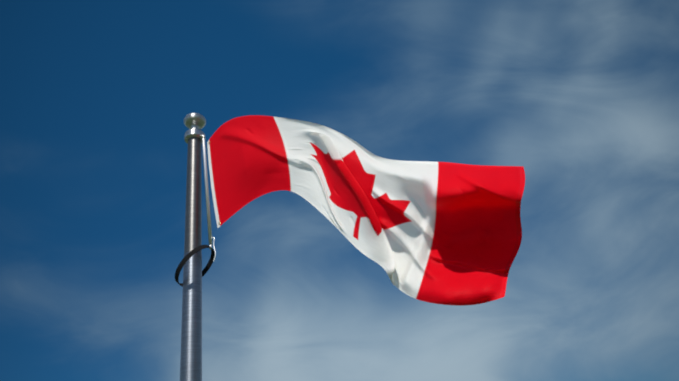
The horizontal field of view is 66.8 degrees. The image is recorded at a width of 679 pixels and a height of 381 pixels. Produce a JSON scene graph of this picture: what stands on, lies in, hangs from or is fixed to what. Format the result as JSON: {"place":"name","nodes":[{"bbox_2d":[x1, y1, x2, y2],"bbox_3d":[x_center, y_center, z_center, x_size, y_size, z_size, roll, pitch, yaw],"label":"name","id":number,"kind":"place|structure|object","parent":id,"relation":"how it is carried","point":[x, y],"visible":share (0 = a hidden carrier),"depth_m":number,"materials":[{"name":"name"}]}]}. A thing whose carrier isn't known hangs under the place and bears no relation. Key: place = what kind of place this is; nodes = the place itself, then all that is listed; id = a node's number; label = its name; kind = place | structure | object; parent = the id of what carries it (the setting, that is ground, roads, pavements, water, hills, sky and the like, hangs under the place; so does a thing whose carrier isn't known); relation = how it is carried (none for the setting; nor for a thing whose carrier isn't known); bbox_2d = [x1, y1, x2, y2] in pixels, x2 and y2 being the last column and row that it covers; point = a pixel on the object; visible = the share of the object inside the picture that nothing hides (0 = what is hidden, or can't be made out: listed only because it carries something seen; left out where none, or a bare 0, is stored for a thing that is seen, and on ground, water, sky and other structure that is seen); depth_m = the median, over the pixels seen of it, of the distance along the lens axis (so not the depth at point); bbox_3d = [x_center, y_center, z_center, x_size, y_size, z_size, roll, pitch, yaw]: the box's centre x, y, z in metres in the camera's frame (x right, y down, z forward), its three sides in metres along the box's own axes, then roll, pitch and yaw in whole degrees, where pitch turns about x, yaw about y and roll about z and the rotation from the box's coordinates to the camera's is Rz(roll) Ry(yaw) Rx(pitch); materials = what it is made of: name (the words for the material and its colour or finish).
{"place":"outdoors","nodes":[
{"label":"outdoors","id":0,"kind":"place"},
{"bbox_2d":[180,251,201,380],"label":"pole","id":1,"kind":"object","parent":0,"point":[191,351],"visible":0.88,"depth_m":3.03,"materials":[{"name":"metal"}]},
{"bbox_2d":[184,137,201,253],"bbox_3d":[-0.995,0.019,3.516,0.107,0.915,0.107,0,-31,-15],"label":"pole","id":2,"kind":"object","parent":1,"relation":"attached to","point":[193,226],"visible":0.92,"depth_m":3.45,"materials":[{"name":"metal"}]},
{"bbox_2d":[184,113,205,143],"bbox_3d":[-1.064,-0.459,3.789,0.160,0.222,0.160,0,-31,-15],"label":"finial","id":3,"kind":"object","parent":2,"relation":"on","point":[194,123],"visible":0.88,"depth_m":3.75,"materials":[{"name":"metal"}]},
{"bbox_2d":[175,245,214,286],"bbox_3d":[-0.904,0.472,3.228,0.241,0.227,0.294,0,-31,-15],"label":"ring","id":4,"kind":"object","parent":1,"relation":"attached to","point":[188,256],"visible":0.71,"depth_m":3.14,"materials":[{"name":"black metal"}]},
{"bbox_2d":[0,0,678,380],"label":"sky","id":5,"kind":"structure","parent":0,"point":[96,96],"materials":[{"name":"blue"}]},
{"bbox_3d":[-0.981,-0.385,3.713,0.035,0.024,0.044,0,-31,-15],"label":"arm hinge","id":6,"kind":"object","parent":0,"visible":0},
{"bbox_2d":[202,138,211,243],"bbox_3d":[-0.900,-0.022,3.492,0.081,0.871,0.022,-18,-31,16],"label":"rope","id":7,"kind":"object","parent":6,"relation":"hanging from","point":[207,193],"visible":0.88,"depth_m":3.46,"materials":[{"name":"grey"}]},
{"bbox_2d":[207,115,524,305],"bbox_3d":[0.021,0.016,2.942,1.939,1.728,0.446,-28,-35,31],"label":"canadian flag","id":8,"kind":"object","parent":7,"relation":"attached to","point":[445,233],"visible":1,"depth_m":2.57,"materials":[{"name":"fabric"}]}
]}

